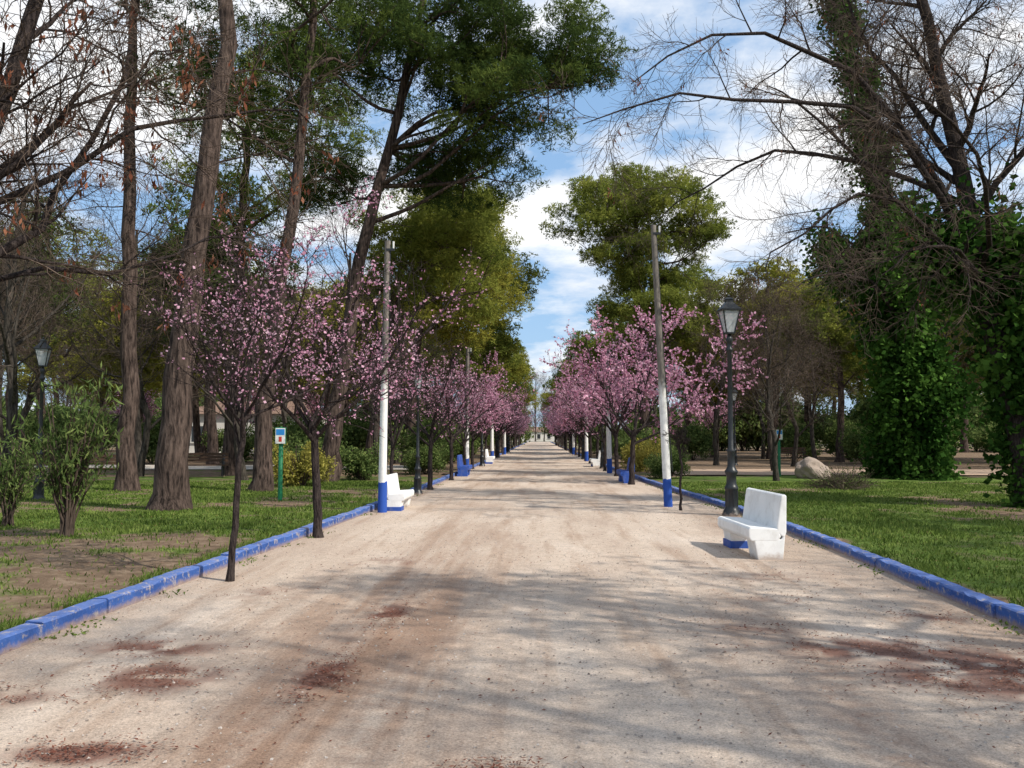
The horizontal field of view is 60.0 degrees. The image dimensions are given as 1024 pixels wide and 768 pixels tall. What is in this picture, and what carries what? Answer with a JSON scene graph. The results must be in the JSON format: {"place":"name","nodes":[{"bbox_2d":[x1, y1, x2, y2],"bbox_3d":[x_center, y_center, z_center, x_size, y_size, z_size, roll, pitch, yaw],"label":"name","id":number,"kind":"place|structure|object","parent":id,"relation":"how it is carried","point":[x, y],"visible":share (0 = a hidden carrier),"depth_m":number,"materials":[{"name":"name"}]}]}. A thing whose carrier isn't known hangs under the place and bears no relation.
{"place":"outdoors","nodes":[
{"label":"outdoors","id":0,"kind":"place"},
{"bbox_2d":[0,448,500,626],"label":"lawn","id":1,"kind":"structure","parent":0,"point":[83,566],"depth_m":12.17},
{"bbox_2d":[0,429,47,525],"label":"oleander bush","id":2,"kind":"object","parent":1,"relation":"on","point":[14,482],"visible":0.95,"depth_m":15.36,"materials":[{"name":"green plant"}]},
{"bbox_2d":[0,207,70,408],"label":"bare tree","id":3,"kind":"object","parent":1,"relation":"on","point":[22,305],"visible":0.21,"depth_m":38.92,"materials":[{"name":"brown plant"}]},
{"bbox_2d":[0,144,75,416],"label":"bare tree","id":4,"kind":"object","parent":1,"relation":"on","point":[1,346],"visible":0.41,"depth_m":29.98,"materials":[{"name":"brown plant"}]},
{"bbox_2d":[0,156,79,460],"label":"bare tree","id":5,"kind":"object","parent":1,"relation":"on","point":[1,419],"visible":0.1,"depth_m":44.67,"materials":[{"name":"brown plant"}]},
{"bbox_2d":[31,337,52,499],"bbox_3d":[-11.548,0.855,21.746,0.350,4.050,0.350,1,-3,-15],"label":"street lamp","id":6,"kind":"object","parent":1,"relation":"on","point":[42,358],"visible":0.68,"depth_m":21.72,"materials":[{"name":"black metal"}]},
{"bbox_2d":[0,194,96,452],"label":"pine tree","id":7,"kind":"object","parent":1,"relation":"on","point":[59,281],"visible":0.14,"depth_m":51.27,"materials":[{"name":"green plant"}]},
{"bbox_2d":[18,409,79,457],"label":"bush","id":8,"kind":"object","parent":1,"relation":"on","point":[32,427],"visible":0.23,"depth_m":52.15,"materials":[{"name":"green plant"}]},
{"bbox_2d":[0,241,120,472],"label":"bare tree","id":9,"kind":"object","parent":1,"relation":"on","point":[35,386],"visible":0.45,"depth_m":36.92,"materials":[{"name":"brown plant"}]},
{"bbox_2d":[1,215,122,451],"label":"pine tree","id":10,"kind":"object","parent":1,"relation":"on","point":[93,296],"visible":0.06,"depth_m":61.08,"materials":[{"name":"green plant"}]},
{"bbox_2d":[11,361,123,536],"bbox_3d":[-6.850,0.995,13.710,1.450,2.835,1.408,1,-3,-14],"label":"oleander bush","id":11,"kind":"object","parent":1,"relation":"on","point":[72,471],"visible":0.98,"depth_m":13.63,"materials":[{"name":"green plant"}]},
{"bbox_2d":[0,83,150,482],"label":"bare tree","id":12,"kind":"object","parent":1,"relation":"on","point":[9,355],"visible":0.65,"depth_m":22.68,"materials":[{"name":"brown plant"}]},
{"bbox_2d":[46,275,159,457],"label":"bare tree","id":13,"kind":"object","parent":1,"relation":"on","point":[102,401],"visible":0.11,"depth_m":60.52,"materials":[{"name":"brown plant"}]},
{"bbox_2d":[50,283,173,422],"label":"pine tree","id":14,"kind":"object","parent":1,"relation":"on","point":[155,361],"visible":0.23,"depth_m":51.57,"materials":[{"name":"green plant"}]},
{"bbox_2d":[64,0,181,490],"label":"pine tree","id":15,"kind":"object","parent":1,"relation":"on","point":[126,477],"visible":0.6,"depth_m":25.33,"materials":[{"name":"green plant"}]},
{"bbox_2d":[53,156,192,461],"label":"bare tree","id":16,"kind":"object","parent":1,"relation":"on","point":[138,436],"visible":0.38,"depth_m":43.95,"materials":[{"name":"brown plant"}]},
{"bbox_2d":[26,209,243,475],"bbox_3d":[-14.339,-1.578,34.388,7.978,10.754,6.639,0,-3,3],"label":"bare tree","id":17,"kind":"object","parent":1,"relation":"on","point":[148,426],"visible":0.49,"depth_m":34.21,"materials":[{"name":"brown plant"}]},
{"bbox_2d":[141,414,160,463],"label":"bush","id":18,"kind":"object","parent":1,"relation":"on","point":[154,437],"visible":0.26,"depth_m":49.77,"materials":[{"name":"green plant"}]},
{"bbox_2d":[0,0,370,342],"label":"bare tree","id":19,"kind":"object","parent":1,"relation":"on","point":[27,35],"visible":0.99,"depth_m":8.49,"materials":[{"name":"brown plant"}]},
{"bbox_2d":[188,453,228,476],"bbox_3d":[-11.595,3.038,33.229,1.800,0.910,0.513,1,-3,-10],"label":"wooden bench","id":20,"kind":"object","parent":1,"relation":"on","point":[224,460],"visible":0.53,"depth_m":33.41,"materials":[{"name":"brown wood"}]},
{"bbox_2d":[131,0,296,510],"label":"pine tree","id":21,"kind":"object","parent":1,"relation":"on","point":[171,485],"visible":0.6,"depth_m":18.77,"materials":[{"name":"brown plant"}]},
{"bbox_2d":[146,233,285,458],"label":"pine tree","id":22,"kind":"object","parent":1,"relation":"on","point":[203,447],"depth_m":58.23,"materials":[{"name":"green plant"}]},
{"bbox_2d":[120,169,312,463],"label":"bare tree","id":23,"kind":"object","parent":1,"relation":"on","point":[212,437],"visible":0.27,"depth_m":45.69,"materials":[{"name":"green plant"}]},
{"bbox_2d":[198,423,254,461],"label":"bush","id":24,"kind":"object","parent":1,"relation":"on","point":[248,450],"visible":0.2,"depth_m":51.94,"materials":[{"name":"green plant"}]},
{"bbox_2d":[192,316,261,455],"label":"pine tree","id":25,"kind":"object","parent":1,"relation":"on","point":[196,431],"visible":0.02,"depth_m":70.44,"materials":[{"name":"plant"}]},
{"bbox_2d":[137,210,325,479],"bbox_3d":[-9.588,-1.400,31.485,7.443,10.033,6.194,3,-5,-44],"label":"bare tree","id":26,"kind":"object","parent":1,"relation":"on","point":[244,476],"visible":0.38,"depth_m":31.17,"materials":[{"name":"plant"}]},
{"bbox_2d":[189,401,326,452],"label":"white house","id":27,"kind":"structure","parent":1,"relation":"on","point":[220,422],"depth_m":79.26,"materials":[{"name":"paint"}]},
{"bbox_2d":[137,22,388,475],"bbox_3d":[-9.729,-5.300,35.686,9.702,18.275,9.324,0,-3,2],"label":"pine tree","id":28,"kind":"object","parent":1,"relation":"on","point":[228,447],"visible":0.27,"depth_m":35.17,"materials":[{"name":"green plant"}]},
{"bbox_2d":[117,0,428,491],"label":"pine tree","id":29,"kind":"object","parent":1,"relation":"on","point":[262,478],"visible":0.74,"depth_m":25.79,"materials":[{"name":"green plant"}]},
{"bbox_2d":[208,259,341,429],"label":"bare tree","id":30,"kind":"object","parent":1,"relation":"on","point":[283,414],"visible":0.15,"depth_m":46.42,"materials":[{"name":"plant"}]},
{"bbox_2d":[275,427,285,500],"bbox_3d":[-5.556,1.924,21.279,0.260,1.800,0.154,0,-3,-4],"label":"park sign","id":31,"kind":"object","parent":1,"relation":"on","point":[280,436],"visible":0.9,"depth_m":21.25,"materials":[{"name":"metal"}]},
{"bbox_2d":[242,302,336,417],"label":"pine tree","id":32,"kind":"object","parent":1,"relation":"on","point":[298,414],"visible":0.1,"depth_m":65.29,"materials":[{"name":"green plant"}]},
{"bbox_2d":[253,440,337,486],"bbox_3d":[-6.693,2.453,27.330,2.620,1.751,2.000,2,-4,-26],"label":"yellow bush","id":33,"kind":"object","parent":1,"relation":"on","point":[298,471],"visible":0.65,"depth_m":27.29,"materials":[{"name":"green plant"}]},
{"bbox_2d":[273,411,347,451],"bbox_3d":[-8.867,2.519,38.397,3.437,2.760,3.386,-1,-4,22],"label":"bush","id":34,"kind":"object","parent":1,"relation":"on","point":[299,428],"visible":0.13,"depth_m":37.60,"materials":[{"name":"green plant"}]},
{"bbox_2d":[272,428,351,477],"bbox_3d":[-7.656,2.637,33.094,3.142,2.014,2.662,-2,-4,27],"label":"bush","id":35,"kind":"object","parent":1,"relation":"on","point":[299,443],"visible":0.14,"depth_m":33.31,"materials":[{"name":"green plant"}]},
{"bbox_2d":[286,183,414,407],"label":"bare tree","id":36,"kind":"object","parent":1,"relation":"on","point":[347,282],"visible":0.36,"depth_m":41.42,"materials":[{"name":"plant"}]},
{"bbox_2d":[285,273,429,424],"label":"pine tree","id":37,"kind":"object","parent":1,"relation":"on","point":[355,350],"visible":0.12,"depth_m":55.13,"materials":[{"name":"green plant"}]},
{"bbox_2d":[339,410,379,456],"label":"bush","id":38,"kind":"object","parent":1,"relation":"on","point":[355,436],"visible":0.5,"depth_m":51.45,"materials":[{"name":"green plant"}]},
{"bbox_2d":[339,440,400,479],"bbox_3d":[-5.284,2.704,31.125,2.514,1.611,2.130,3,-4,-41],"label":"bush","id":39,"kind":"object","parent":1,"relation":"on","point":[356,463],"visible":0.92,"depth_m":30.68,"materials":[{"name":"green plant"}]},
{"bbox_2d":[310,253,441,473],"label":"bare tree","id":40,"kind":"object","parent":1,"relation":"on","point":[375,437],"visible":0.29,"depth_m":35.96,"materials":[{"name":"plant"}]},
{"bbox_2d":[358,295,458,463],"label":"bare tree","id":41,"kind":"object","parent":1,"relation":"on","point":[396,461],"visible":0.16,"depth_m":49.92,"materials":[{"name":"plant"}]},
{"bbox_2d":[395,440,449,474],"bbox_3d":[-3.566,2.993,36.037,2.130,1.611,2.514,0,-3,8],"label":"bush","id":42,"kind":"object","parent":1,"relation":"on","point":[410,461],"visible":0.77,"depth_m":35.72,"materials":[{"name":"green plant"}]},
{"bbox_2d":[388,414,457,467],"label":"bush","id":43,"kind":"object","parent":1,"relation":"on","point":[409,441],"visible":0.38,"depth_m":42.50,"materials":[{"name":"green plant"}]},
{"bbox_2d":[345,166,519,457],"bbox_3d":[-3.353,-2.857,37.366,7.366,13.513,7.407,0,-3,2],"label":"pine tree","id":44,"kind":"object","parent":1,"relation":"on","point":[432,232],"visible":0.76,"depth_m":36.17,"materials":[{"name":"green plant"}]},
{"bbox_2d":[365,185,534,464],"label":"pine tree","id":45,"kind":"object","parent":1,"relation":"on","point":[437,304],"visible":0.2,"depth_m":45.41,"materials":[{"name":"green plant"}]},
{"bbox_2d":[263,0,638,481],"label":"pine tree","id":46,"kind":"object","parent":1,"relation":"on","point":[478,81],"visible":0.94,"depth_m":30.50,"materials":[{"name":"green plant"}]},
{"bbox_2d":[426,318,523,418],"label":"pine tree","id":47,"kind":"object","parent":1,"relation":"on","point":[509,362],"visible":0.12,"depth_m":80.64,"materials":[{"name":"green plant"}]},
{"bbox_2d":[410,229,548,425],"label":"pine tree","id":48,"kind":"object","parent":1,"relation":"on","point":[503,350],"visible":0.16,"depth_m":61.73,"materials":[{"name":"green plant"}]},
{"bbox_2d":[446,342,531,449],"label":"pine tree","id":49,"kind":"object","parent":1,"relation":"on","point":[517,372],"visible":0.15,"depth_m":99.20,"materials":[{"name":"green plant"}]},
{"bbox_2d":[0,442,1023,767],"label":"gravel path","id":50,"kind":"structure","parent":0,"point":[524,482],"depth_m":6.44,"materials":[{"name":"gravel"}]},
{"bbox_2d":[126,217,432,581],"bbox_3d":[-2.698,0.202,10.114,2.804,3.995,3.250,-1,-3,14],"label":"flowering plum tree","id":51,"kind":"object","parent":50,"relation":"on","point":[230,573],"visible":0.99,"depth_m":9.82,"materials":[{"name":"pink plant"}]},
{"bbox_2d":[144,164,493,537],"bbox_3d":[-2.824,-0.734,13.756,4.995,6.303,4.347,0,-3,2],"label":"flowering plum tree","id":52,"kind":"object","parent":50,"relation":"on","point":[313,437],"visible":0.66,"depth_m":14.03,"materials":[{"name":"pink plant"}]},
{"bbox_2d":[378,240,394,512],"bbox_3d":[-2.652,-0.159,18.730,0.330,5.821,0.200,0,-3,2],"label":"utility pole","id":53,"kind":"object","parent":50,"relation":"on","point":[383,467],"visible":0.81,"depth_m":18.62,"materials":[{"name":"paint"}]},
{"bbox_2d":[318,308,461,473],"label":"flowering plum tree","id":54,"kind":"object","parent":50,"relation":"on","point":[391,439],"visible":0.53,"depth_m":20.19,"materials":[{"name":"pink plant"}]},
{"bbox_2d":[387,473,413,510],"bbox_3d":[-2.482,2.381,19.573,0.450,0.780,1.449,0,-3,2],"label":"park bench","id":55,"kind":"object","parent":50,"relation":"on","point":[398,499],"visible":0.79,"depth_m":19.03,"materials":[{"name":"white paint"}]},
{"bbox_2d":[413,366,423,494],"bbox_3d":[-2.592,1.262,24.457,0.307,3.555,0.307,0,-3,-4],"label":"street lamp","id":56,"kind":"object","parent":50,"relation":"on","point":[417,483],"visible":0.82,"depth_m":24.37,"materials":[{"name":"black metal"}]},
{"bbox_2d":[347,326,504,489],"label":"flowering plum tree","id":57,"kind":"object","parent":50,"relation":"on","point":[430,436],"visible":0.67,"depth_m":26.38,"materials":[{"name":"pink plant"}]},
{"bbox_2d":[389,357,537,479],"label":"flowering plum tree","id":58,"kind":"object","parent":50,"relation":"on","point":[452,439],"visible":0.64,"depth_m":32.18,"materials":[{"name":"pink plant"}]},
{"bbox_2d":[414,364,514,464],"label":"flowering plum tree","id":59,"kind":"object","parent":50,"relation":"on","point":[463,443],"visible":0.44,"depth_m":37.64,"materials":[{"name":"pink plant"}]},
{"bbox_2d":[427,351,519,468],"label":"flowering plum tree","id":60,"kind":"object","parent":50,"relation":"on","point":[491,391],"visible":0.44,"depth_m":42.99,"materials":[{"name":"pink plant"}]},
{"bbox_2d":[0,487,1023,767],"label":"fallen leaf litter","id":61,"kind":"object","parent":50,"relation":"on","point":[1014,673],"visible":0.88,"depth_m":5.89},
{"bbox_2d":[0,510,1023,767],"bbox_3d":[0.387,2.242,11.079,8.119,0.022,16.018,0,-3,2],"label":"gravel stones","id":62,"kind":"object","parent":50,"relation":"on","point":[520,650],"visible":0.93,"depth_m":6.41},
{"bbox_2d":[551,360,619,462],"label":"flowering plum tree","id":63,"kind":"object","parent":50,"relation":"on","point":[588,437],"visible":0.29,"depth_m":51.81,"materials":[{"name":"pink plant"}]},
{"bbox_2d":[546,369,639,458],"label":"flowering plum tree","id":64,"kind":"object","parent":50,"relation":"on","point":[582,423],"visible":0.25,"depth_m":46.41,"materials":[{"name":"pink plant"}]},
{"bbox_2d":[548,359,655,470],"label":"flowering plum tree","id":65,"kind":"object","parent":50,"relation":"on","point":[603,440],"visible":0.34,"depth_m":40.58,"materials":[{"name":"pink plant"}]},
{"bbox_2d":[539,324,667,475],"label":"flowering plum tree","id":66,"kind":"object","parent":50,"relation":"on","point":[623,411],"visible":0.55,"depth_m":35.54,"materials":[{"name":"pink plant"}]},
{"bbox_2d":[605,348,612,472],"bbox_3d":[4.185,1.174,38.382,0.284,5.472,0.232,1,-3,-13],"label":"utility pole","id":67,"kind":"object","parent":50,"relation":"on","point":[609,448],"visible":0.47,"depth_m":38.23,"materials":[{"name":"paint"}]},
{"bbox_2d":[554,302,768,484],"bbox_3d":[5.055,0.185,30.018,7.408,6.381,4.329,0,-3,2],"label":"flowering plum tree","id":68,"kind":"object","parent":50,"relation":"on","point":[634,432],"visible":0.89,"depth_m":29.89,"materials":[{"name":"pink plant"}]},
{"bbox_2d":[651,225,672,506],"bbox_3d":[3.424,-0.417,20.265,0.448,6.524,0.200,0,-3,2],"label":"utility pole","id":69,"kind":"object","parent":50,"relation":"on","point":[665,452],"visible":0.96,"depth_m":20.19,"materials":[{"name":"paint"}]},
{"bbox_2d":[662,422,690,510],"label":"flowering plum tree","id":70,"kind":"object","parent":50,"relation":"on","point":[678,436],"visible":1,"depth_m":19.10,"materials":[{"name":"plant"}]},
{"bbox_2d":[717,294,741,515],"bbox_3d":[4.425,0.408,17.982,0.389,4.500,0.389,0,-3,-5],"label":"street lamp","id":71,"kind":"object","parent":50,"relation":"on","point":[728,310],"visible":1,"depth_m":17.92,"materials":[{"name":"black metal"}]},
{"bbox_2d":[718,488,785,559],"bbox_3d":[3.283,1.909,12.234,0.500,0.867,1.610,0,-3,-1],"label":"park bench","id":72,"kind":"object","parent":50,"relation":"on","point":[758,529],"visible":0.94,"depth_m":11.74,"materials":[{"name":"white paint"}]},
{"bbox_2d":[0,479,1023,639],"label":"grass","id":73,"kind":"structure","parent":0,"point":[848,496],"depth_m":16.31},
{"bbox_2d":[0,0,1023,426],"label":"sky","id":74,"kind":"structure","parent":0,"point":[564,293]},
{"bbox_2d":[110,440,973,447],"bbox_3d":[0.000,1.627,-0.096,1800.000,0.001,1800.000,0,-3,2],"label":"ground","id":75,"kind":"structure","parent":0,"point":[599,446],"depth_m":140.95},
{"bbox_2d":[0,441,527,654],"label":"blue kerb","id":76,"kind":"structure","parent":75,"relation":"on","point":[27,632],"depth_m":8.72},
{"bbox_2d":[1,279,1004,451],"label":"distant trees","id":77,"kind":"object","parent":75,"relation":"on","point":[746,438],"visible":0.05,"depth_m":91.03,"materials":[{"name":"green plant"}]},
{"bbox_2d":[550,441,1023,629],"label":"blue kerb","id":78,"kind":"structure","parent":75,"relation":"on","point":[1011,613],"depth_m":9.71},
{"bbox_2d":[568,448,1023,603],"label":"lawn","id":79,"kind":"structure","parent":0,"point":[750,459],"depth_m":19.70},
{"bbox_2d":[562,302,653,425],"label":"pine tree","id":80,"kind":"object","parent":79,"relation":"on","point":[592,342],"visible":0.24,"depth_m":81.38,"materials":[{"name":"green plant"}]},
{"bbox_2d":[538,161,739,434],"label":"pine tree","id":81,"kind":"object","parent":79,"relation":"on","point":[632,284],"visible":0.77,"depth_m":58.38,"materials":[{"name":"green plant"}]},
{"bbox_2d":[620,434,661,471],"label":"yellow bush","id":82,"kind":"object","parent":79,"relation":"on","point":[642,450],"visible":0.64,"depth_m":39.12,"materials":[{"name":"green plant"}]},
{"bbox_2d":[643,445,692,478],"bbox_3d":[5.747,2.891,32.752,1.864,1.410,2.200,-1,-3,9],"label":"bush","id":83,"kind":"object","parent":79,"relation":"on","point":[653,464],"visible":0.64,"depth_m":32.47,"materials":[{"name":"green plant"}]},
{"bbox_2d":[614,263,739,454],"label":"pine tree","id":84,"kind":"object","parent":79,"relation":"on","point":[698,274],"visible":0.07,"depth_m":75.31,"materials":[{"name":"green plant"}]},
{"bbox_2d":[668,419,713,459],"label":"bush","id":85,"kind":"object","parent":79,"relation":"on","point":[699,441],"visible":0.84,"depth_m":56.81,"materials":[{"name":"green plant"}]},
{"bbox_2d":[666,315,758,457],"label":"pine tree","id":86,"kind":"object","parent":79,"relation":"on","point":[714,398],"visible":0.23,"depth_m":62.26,"materials":[{"name":"green plant"}]},
{"bbox_2d":[691,395,749,450],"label":"flowering plum tree","id":87,"kind":"object","parent":79,"relation":"on","point":[710,419],"visible":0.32,"depth_m":74.60,"materials":[{"name":"pink plant"}]},
{"bbox_2d":[674,265,776,464],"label":"bare tree","id":88,"kind":"object","parent":79,"relation":"on","point":[715,435],"visible":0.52,"depth_m":47.45,"materials":[{"name":"plant"}]},
{"bbox_2d":[716,318,799,458],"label":"bare tree","id":89,"kind":"object","parent":79,"relation":"on","point":[763,455],"visible":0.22,"depth_m":59.10,"materials":[{"name":"brown plant"}]},
{"bbox_2d":[678,256,846,458],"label":"pine tree","id":90,"kind":"object","parent":79,"relation":"on","point":[773,271],"visible":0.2,"depth_m":58.57,"materials":[{"name":"green plant"}]},
{"bbox_2d":[702,271,822,470],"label":"bare tree","id":91,"kind":"object","parent":79,"relation":"on","point":[769,438],"visible":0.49,"depth_m":38.69,"materials":[{"name":"brown plant"}]},
{"bbox_2d":[521,0,1023,508],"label":"ivy covered tree","id":92,"kind":"object","parent":79,"relation":"on","point":[967,256],"visible":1,"depth_m":19.30,"materials":[{"name":"brown plant"}]},
{"bbox_2d":[704,269,841,480],"bbox_3d":[8.961,-0.278,30.759,4.709,7.628,5.659,-1,-4,18],"label":"bare tree","id":93,"kind":"object","parent":79,"relation":"on","point":[771,416],"visible":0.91,"depth_m":30.58,"materials":[{"name":"brown plant"}]},
{"bbox_2d":[761,419,821,459],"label":"bush","id":94,"kind":"object","parent":79,"relation":"on","point":[803,439],"visible":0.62,"depth_m":54.71,"materials":[{"name":"green plant"}]},
{"bbox_2d":[737,295,859,466],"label":"bare tree","id":95,"kind":"object","parent":79,"relation":"on","point":[797,434],"visible":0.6,"depth_m":45.15,"materials":[{"name":"brown plant"}]},
{"bbox_2d":[742,275,857,456],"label":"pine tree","id":96,"kind":"object","parent":79,"relation":"on","point":[807,404],"visible":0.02,"depth_m":63.98,"materials":[{"name":"green plant"}]},
{"bbox_2d":[761,304,861,459],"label":"bare tree","id":97,"kind":"object","parent":79,"relation":"on","point":[813,449],"visible":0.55,"depth_m":51.28,"materials":[{"name":"brown plant"}]},
{"bbox_2d":[794,457,831,478],"bbox_3d":[10.900,3.189,32.069,1.199,1.121,1.231,-3,-4,41],"label":"rock","id":98,"kind":"object","parent":79,"relation":"on","point":[807,466],"visible":0.72,"depth_m":31.74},
{"bbox_2d":[764,279,880,461],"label":"pine tree","id":99,"kind":"object","parent":79,"relation":"on","point":[840,335],"visible":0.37,"depth_m":53.09,"materials":[{"name":"green plant"}]},
{"bbox_2d":[797,461,886,490],"bbox_3d":[9.589,2.707,26.021,2.459,0.894,2.752,0,-3,2],"label":"shrub","id":100,"kind":"object","parent":79,"relation":"on","point":[837,481],"visible":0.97,"depth_m":25.88,"materials":[{"name":"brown plant"}]},
{"bbox_2d":[823,415,881,459],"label":"bush","id":101,"kind":"object","parent":79,"relation":"on","point":[832,438],"visible":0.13,"depth_m":57.21,"materials":[{"name":"green plant"}]},
{"bbox_2d":[838,421,885,463],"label":"bush","id":102,"kind":"object","parent":79,"relation":"on","point":[852,443],"visible":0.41,"depth_m":48.99,"materials":[{"name":"green plant"}]},
{"bbox_2d":[735,0,1023,480],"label":"ivy covered tree","id":103,"kind":"object","parent":79,"relation":"on","point":[917,395],"visible":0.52,"depth_m":32.01,"materials":[{"name":"green plant"}]},
{"bbox_2d":[845,297,980,386],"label":"pine tree","id":104,"kind":"object","parent":79,"relation":"on","point":[961,360],"visible":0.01,"depth_m":57.93,"materials":[{"name":"green plant"}]},
{"bbox_2d":[855,163,1003,452],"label":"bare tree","id":105,"kind":"object","parent":79,"relation":"on","point":[941,328],"visible":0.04,"depth_m":41.38,"materials":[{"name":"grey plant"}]},
{"bbox_2d":[674,469,1006,474],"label":"side path","id":106,"kind":"structure","parent":0,"point":[791,471],"depth_m":37.78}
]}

